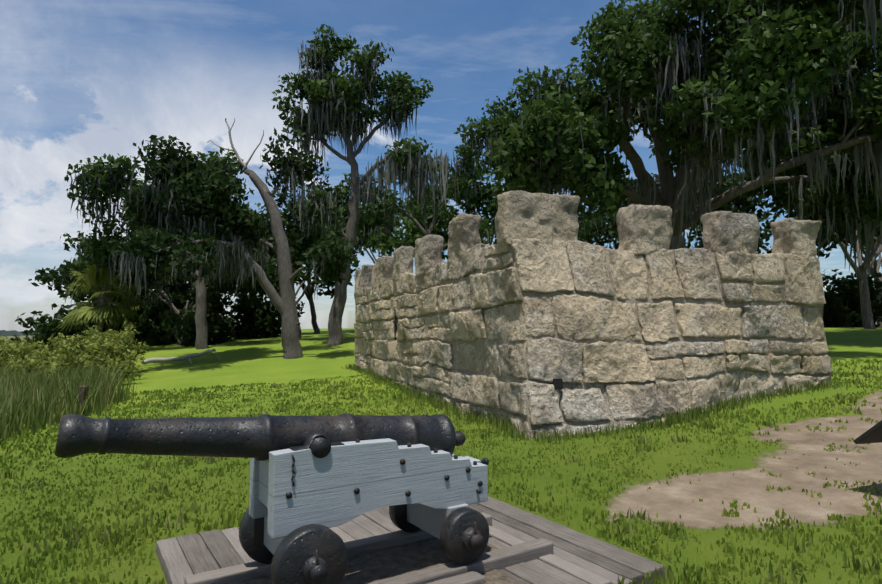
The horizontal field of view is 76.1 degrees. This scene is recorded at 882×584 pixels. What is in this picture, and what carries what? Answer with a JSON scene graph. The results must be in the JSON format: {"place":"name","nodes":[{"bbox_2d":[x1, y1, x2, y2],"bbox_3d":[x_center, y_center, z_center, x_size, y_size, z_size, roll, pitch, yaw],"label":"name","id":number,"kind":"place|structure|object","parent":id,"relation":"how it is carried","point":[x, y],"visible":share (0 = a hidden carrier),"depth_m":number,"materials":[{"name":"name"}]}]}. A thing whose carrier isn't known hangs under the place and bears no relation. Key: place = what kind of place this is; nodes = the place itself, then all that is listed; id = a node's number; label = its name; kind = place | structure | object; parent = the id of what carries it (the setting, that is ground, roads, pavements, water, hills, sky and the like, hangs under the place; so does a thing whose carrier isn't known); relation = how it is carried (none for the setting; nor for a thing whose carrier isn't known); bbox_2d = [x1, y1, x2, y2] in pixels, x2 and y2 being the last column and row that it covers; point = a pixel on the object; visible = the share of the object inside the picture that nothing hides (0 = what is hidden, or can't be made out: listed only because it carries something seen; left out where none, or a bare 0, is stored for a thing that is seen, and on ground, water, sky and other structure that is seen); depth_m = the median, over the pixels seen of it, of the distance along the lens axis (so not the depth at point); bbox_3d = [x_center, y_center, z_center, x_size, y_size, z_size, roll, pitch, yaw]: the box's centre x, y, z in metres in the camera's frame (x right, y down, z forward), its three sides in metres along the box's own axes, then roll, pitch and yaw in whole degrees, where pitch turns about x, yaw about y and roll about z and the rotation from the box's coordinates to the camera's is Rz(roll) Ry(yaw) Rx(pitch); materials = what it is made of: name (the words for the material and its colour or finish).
{"place":"outdoors","nodes":[
{"label":"outdoors","id":0,"kind":"place"},
{"bbox_2d":[0,359,146,441],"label":"tall grass","id":1,"kind":"structure","parent":0,"point":[33,397],"depth_m":11.72,"materials":[{"name":"green plant"}]},
{"bbox_2d":[154,282,190,301],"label":"oak tree","id":2,"kind":"object","parent":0,"point":[176,294],"depth_m":54.13,"materials":[{"name":"green plant"}]},
{"bbox_2d":[131,274,224,310],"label":"spanish moss","id":3,"kind":"object","parent":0,"point":[157,297],"visible":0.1,"depth_m":36.17,"materials":[{"name":"plant"}]},
{"bbox_2d":[151,212,301,298],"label":"oak tree","id":4,"kind":"object","parent":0,"point":[271,253],"depth_m":41.31,"materials":[{"name":"green plant"}]},
{"bbox_2d":[0,327,881,583],"bbox_3d":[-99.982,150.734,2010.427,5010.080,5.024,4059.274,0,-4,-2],"label":"ground","id":5,"kind":"structure","parent":0,"point":[254,360],"depth_m":6.32,"materials":[{"name":"green plant"}]},
{"bbox_2d":[0,336,47,358],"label":"shrub","id":6,"kind":"object","parent":5,"relation":"on","point":[4,340],"visible":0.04,"depth_m":22.21,"materials":[{"name":"green plant"}]},
{"bbox_2d":[0,342,55,377],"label":"shrub","id":7,"kind":"object","parent":5,"relation":"on","point":[4,356],"depth_m":17.80,"materials":[{"name":"green plant"}]},
{"bbox_2d":[0,330,57,335],"bbox_3d":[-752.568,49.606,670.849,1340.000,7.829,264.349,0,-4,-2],"label":"treeline","id":8,"kind":"object","parent":5,"relation":"on","point":[8,333],"visible":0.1,"depth_m":567.89,"materials":[{"name":"grey"}]},
{"bbox_2d":[3,338,55,361],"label":"shrub","id":9,"kind":"object","parent":5,"relation":"on","point":[21,352],"depth_m":20.27,"materials":[{"name":"green plant"}]},
{"bbox_2d":[2,332,104,377],"bbox_3d":[-12.560,2.407,18.483,2.178,2.177,2.984,0,-4,-2],"label":"shrub","id":10,"kind":"object","parent":5,"relation":"on","point":[29,363],"depth_m":18.17,"materials":[{"name":"green plant"}]},
{"bbox_2d":[10,303,104,353],"bbox_3d":[-24.912,3.180,37.021,6.245,4.871,5.105,0,-4,-2],"label":"understory shrub","id":11,"kind":"object","parent":5,"relation":"on","point":[45,330],"depth_m":36.50,"materials":[{"name":"green plant"}]},
{"bbox_2d":[77,386,88,414],"bbox_3d":[-7.348,2.322,11.521,0.185,0.780,0.140,0,-4,-2],"label":"wooden post","id":12,"kind":"object","parent":5,"relation":"on","point":[82,389],"visible":0.29,"depth_m":11.48,"materials":[{"name":"wood"}]},
{"bbox_2d":[43,338,140,385],"bbox_3d":[-11.186,2.396,17.984,1.869,1.882,2.833,-2,-5,23],"label":"shrub","id":13,"kind":"object","parent":5,"relation":"on","point":[74,353],"depth_m":17.70,"materials":[{"name":"green plant"}]},
{"bbox_2d":[57,304,128,339],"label":"understory shrub","id":14,"kind":"object","parent":5,"relation":"on","point":[104,327],"visible":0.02,"depth_m":40.98,"materials":[{"name":"green plant"}]},
{"bbox_2d":[42,334,145,379],"bbox_3d":[-12.530,2.571,20.482,2.844,2.097,2.617,0,-4,-2],"label":"shrub","id":15,"kind":"object","parent":5,"relation":"on","point":[115,351],"depth_m":20.57,"materials":[{"name":"green plant"}]},
{"bbox_2d":[56,257,144,336],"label":"cabbage palm","id":16,"kind":"object","parent":5,"relation":"on","point":[79,313],"depth_m":31.83,"materials":[{"name":"green plant"}]},
{"bbox_2d":[28,244,184,306],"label":"oak tree","id":17,"kind":"object","parent":5,"relation":"on","point":[52,276],"depth_m":38.56,"materials":[{"name":"green plant"}]},
{"bbox_2d":[62,276,152,303],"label":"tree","id":18,"kind":"object","parent":17,"relation":"attached to","point":[66,292],"visible":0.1,"depth_m":39.98,"materials":[{"name":"green plant"}]},
{"bbox_2d":[81,321,149,372],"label":"shrub","id":19,"kind":"object","parent":5,"relation":"on","point":[126,338],"depth_m":22.43,"materials":[{"name":"green plant"}]},
{"bbox_2d":[97,288,147,329],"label":"shrub","id":20,"kind":"object","parent":5,"relation":"on","point":[128,320],"depth_m":38.28,"materials":[{"name":"green plant"}]},
{"bbox_2d":[73,235,189,296],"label":"oak tree","id":21,"kind":"object","parent":5,"relation":"on","point":[179,291],"depth_m":49.22,"materials":[{"name":"green plant"}]},
{"bbox_2d":[102,285,179,346],"bbox_3d":[-20.013,2.118,39.431,6.561,5.238,4.386,-2,-5,20],"label":"understory shrub","id":22,"kind":"object","parent":5,"relation":"on","point":[153,332],"depth_m":38.40,"materials":[{"name":"green plant"}]},
{"bbox_2d":[126,288,189,341],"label":"understory shrub","id":23,"kind":"object","parent":5,"relation":"on","point":[173,295],"depth_m":44.49,"materials":[{"name":"green plant"}]},
{"bbox_2d":[60,147,275,349],"bbox_3d":[-15.074,-2.584,31.608,12.076,11.773,5.105,0,-4,-2],"label":"mossy oak tree","id":24,"kind":"object","parent":5,"relation":"on","point":[95,246],"depth_m":30.90,"materials":[{"name":"green plant"}]},
{"bbox_2d":[66,158,268,281],"bbox_3d":[-15.249,-4.061,31.718,11.197,7.037,4.410,1,-4,-8],"label":"spanish moss","id":25,"kind":"object","parent":24,"relation":"attached to","point":[96,180],"visible":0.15,"depth_m":30.67,"materials":[{"name":"grey plant"}]},
{"bbox_2d":[84,241,276,344],"bbox_3d":[-17.448,-0.306,38.165,12.443,8.167,13.128,0,-4,-2],"label":"oak tree","id":26,"kind":"object","parent":5,"relation":"on","point":[213,292],"depth_m":35.49,"materials":[{"name":"green plant"}]},
{"bbox_2d":[142,349,220,364],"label":"fallen branch","id":27,"kind":"object","parent":5,"relation":"on","point":[167,359],"visible":0.88,"depth_m":25.39,"materials":[{"name":"grey wood"}]},
{"bbox_2d":[166,295,239,346],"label":"understory shrub","id":28,"kind":"object","parent":5,"relation":"on","point":[215,325],"depth_m":35.69,"materials":[{"name":"green plant"}]},
{"bbox_2d":[178,292,233,338],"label":"understory shrub","id":29,"kind":"object","parent":5,"relation":"on","point":[221,308],"depth_m":42.89,"materials":[{"name":"green plant"}]},
{"bbox_2d":[105,127,360,358],"bbox_3d":[-9.307,-2.464,24.842,10.251,11.207,7.697,-2,-5,25],"label":"tree","id":30,"kind":"object","parent":5,"relation":"on","point":[226,185],"depth_m":24.82,"materials":[{"name":"green plant"}]},
{"bbox_2d":[108,156,351,300],"bbox_3d":[-9.198,-2.991,26.372,9.834,7.307,6.880,1,-4,-15],"label":"spanish moss","id":31,"kind":"object","parent":30,"relation":"attached to","point":[224,257],"visible":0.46,"depth_m":24.47,"materials":[{"name":"grey plant"}]},
{"bbox_2d":[208,118,263,166],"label":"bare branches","id":32,"kind":"object","parent":30,"relation":"on","point":[236,152],"visible":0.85,"depth_m":26.41,"materials":[{"name":"grey wood"}]},
{"bbox_2d":[217,285,304,339],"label":"understory shrub","id":33,"kind":"object","parent":5,"relation":"on","point":[265,316],"depth_m":41.40,"materials":[{"name":"green plant"}]},
{"bbox_2d":[221,220,359,338],"bbox_3d":[-9.432,-0.692,35.430,8.714,7.750,9.589,0,-4,-2],"label":"oak tree","id":34,"kind":"object","parent":5,"relation":"on","point":[311,237],"depth_m":33.95,"materials":[{"name":"green plant"}]},
{"bbox_2d":[216,267,240,280],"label":"spanish moss","id":35,"kind":"object","parent":34,"relation":"attached to","point":[225,275],"visible":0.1,"depth_m":32.54,"materials":[{"name":"grey plant"}]},
{"bbox_2d":[253,186,374,332],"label":"oak tree","id":36,"kind":"object","parent":5,"relation":"on","point":[289,217],"depth_m":42.97,"materials":[{"name":"green plant"}]},
{"bbox_2d":[301,214,362,298],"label":"tree","id":37,"kind":"object","parent":36,"relation":"attached to","point":[356,243],"visible":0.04,"depth_m":44.69,"materials":[{"name":"green plant"}]},
{"bbox_2d":[270,24,454,345],"bbox_3d":[-4.362,-5.655,30.083,10.294,17.290,5.344,0,-4,-2],"label":"tall oak tree","id":38,"kind":"object","parent":5,"relation":"on","point":[304,86],"depth_m":29.94,"materials":[{"name":"green plant"}]},
{"bbox_2d":[287,40,460,238],"bbox_3d":[-3.721,-7.639,30.189,9.510,10.502,4.705,0,-4,-2],"label":"spanish moss","id":39,"kind":"object","parent":38,"relation":"attached to","point":[393,171],"visible":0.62,"depth_m":29.68,"materials":[{"name":"grey plant"}]},
{"bbox_2d":[305,182,458,263],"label":"oak tree","id":40,"kind":"object","parent":5,"relation":"on","point":[407,222],"depth_m":46.26,"materials":[{"name":"green plant"}]},
{"bbox_2d":[375,220,438,260],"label":"tree","id":41,"kind":"object","parent":40,"relation":"attached to","point":[389,227],"visible":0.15,"depth_m":45.09,"materials":[{"name":"green plant"}]},
{"bbox_2d":[156,496,664,583],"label":"wooden platform","id":42,"kind":"structure","parent":5,"relation":"on","point":[576,557],"depth_m":4.22,"materials":[{"name":"grey wood"}]},
{"bbox_2d":[55,413,488,583],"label":"cannon","id":43,"kind":"object","parent":42,"relation":"on","point":[314,480],"visible":1,"depth_m":3.48,"materials":[{"name":"black metal"}]},
{"bbox_2d":[184,512,552,583],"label":"timber gun platform rails","id":44,"kind":"object","parent":42,"relation":"on","point":[453,572],"visible":0.67,"depth_m":3.79,"materials":[{"name":"grey wood"}]},
{"bbox_2d":[234,537,520,583],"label":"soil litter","id":45,"kind":"object","parent":42,"relation":"on","point":[367,567],"visible":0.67,"depth_m":3.93,"materials":[{"name":"grey wood"}]},
{"bbox_2d":[333,145,488,256],"bbox_3d":[-1.864,-3.651,36.357,10.222,12.800,4.664,0,-4,-2],"label":"oak tree","id":46,"kind":"object","parent":5,"relation":"on","point":[463,183],"depth_m":36.15,"materials":[{"name":"green plant"}]},
{"bbox_2d":[341,155,488,250],"bbox_3d":[-2.070,-5.129,36.651,10.420,7.236,3.194,-1,-4,8],"label":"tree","id":47,"kind":"object","parent":46,"relation":"attached to","point":[474,189],"visible":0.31,"depth_m":36.50,"materials":[{"name":"green plant"}]},
{"bbox_2d":[398,160,508,256],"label":"oak tree","id":48,"kind":"object","parent":5,"relation":"on","point":[488,195],"depth_m":44.86,"materials":[{"name":"green plant"}]},
{"bbox_2d":[442,217,492,255],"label":"tree","id":49,"kind":"object","parent":48,"relation":"attached to","point":[480,238],"visible":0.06,"depth_m":46.24,"materials":[{"name":"green plant"}]},
{"bbox_2d":[488,173,674,244],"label":"oak tree","id":50,"kind":"object","parent":5,"relation":"on","point":[625,201],"depth_m":49.61,"materials":[{"name":"green plant"}]},
{"bbox_2d":[355,244,830,428],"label":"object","id":51,"kind":"object","parent":5,"relation":"on","point":[479,343],"visible":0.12,"depth_m":9.95,"materials":[{"name":"beige stone"}]},
{"bbox_2d":[393,311,397,339],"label":"arrow slit","id":52,"kind":"structure","parent":51,"relation":"on","point":[395,321],"depth_m":15.41,"materials":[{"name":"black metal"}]},
{"bbox_2d":[354,190,832,438],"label":"fort tabby blocks","id":53,"kind":"structure","parent":5,"relation":"on","point":[538,232],"depth_m":10.00,"materials":[{"name":"beige stone"}]},
{"bbox_2d":[551,378,562,389],"bbox_3d":[1.737,1.381,8.474,0.140,0.160,0.120,2,-5,-20],"label":"wall hole","id":54,"kind":"object","parent":53,"relation":"in","point":[557,383],"depth_m":8.42,"materials":[{"name":"black"}]},
{"bbox_2d":[341,362,867,444],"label":"grass","id":55,"kind":"structure","parent":5,"relation":"on","point":[503,425],"depth_m":9.51,"materials":[{"name":"green plant"}]},
{"bbox_2d":[454,0,881,249],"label":"live oak","id":56,"kind":"object","parent":5,"relation":"on","point":[794,34],"depth_m":17.85,"materials":[{"name":"green plant"}]},
{"bbox_2d":[465,0,881,276],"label":"spanish moss","id":57,"kind":"object","parent":56,"relation":"attached to","point":[872,153],"visible":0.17,"depth_m":18.32,"materials":[{"name":"plant"}]},
{"bbox_2d":[578,170,782,249],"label":"oak tree","id":58,"kind":"object","parent":5,"relation":"on","point":[744,203],"depth_m":43.37,"materials":[{"name":"green plant"}]},
{"bbox_2d":[602,166,738,247],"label":"tree","id":59,"kind":"object","parent":58,"relation":"attached to","point":[687,233],"visible":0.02,"depth_m":43.34,"materials":[{"name":"green plant"}]},
{"bbox_2d":[686,130,879,258],"bbox_3d":[24.472,-4.529,40.041,16.299,14.375,15.347,0,-4,-2],"label":"oak tree","id":60,"kind":"object","parent":5,"relation":"on","point":[765,235],"depth_m":39.47,"materials":[{"name":"green plant"}]},
{"bbox_2d":[725,155,881,328],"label":"oak tree","id":61,"kind":"object","parent":5,"relation":"on","point":[780,190],"depth_m":30.60,"materials":[{"name":"plant"}]},
{"bbox_2d":[773,206,881,326],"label":"oak tree","id":62,"kind":"object","parent":5,"relation":"on","point":[875,268],"depth_m":47.23,"materials":[{"name":"green plant"}]},
{"bbox_2d":[845,315,848,327],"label":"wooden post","id":63,"kind":"object","parent":5,"relation":"on","point":[846,323],"visible":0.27,"depth_m":40.80,"materials":[{"name":"brown wood"}]},
{"bbox_2d":[821,269,881,327],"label":"understory shrub","id":64,"kind":"object","parent":5,"relation":"on","point":[835,310],"depth_m":41.72,"materials":[{"name":"green plant"}]},
{"bbox_2d":[853,420,881,443],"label":"wayside exhibit panel","id":65,"kind":"object","parent":5,"relation":"on","point":[873,434],"visible":1,"depth_m":5.25,"materials":[{"name":"black metal"}]},
{"bbox_2d":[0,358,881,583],"bbox_3d":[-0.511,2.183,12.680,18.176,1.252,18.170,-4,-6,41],"label":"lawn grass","id":66,"kind":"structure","parent":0,"point":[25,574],"depth_m":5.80,"materials":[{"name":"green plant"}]},
{"bbox_2d":[0,0,881,331],"label":"sky","id":67,"kind":"structure","parent":0,"point":[82,80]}
]}

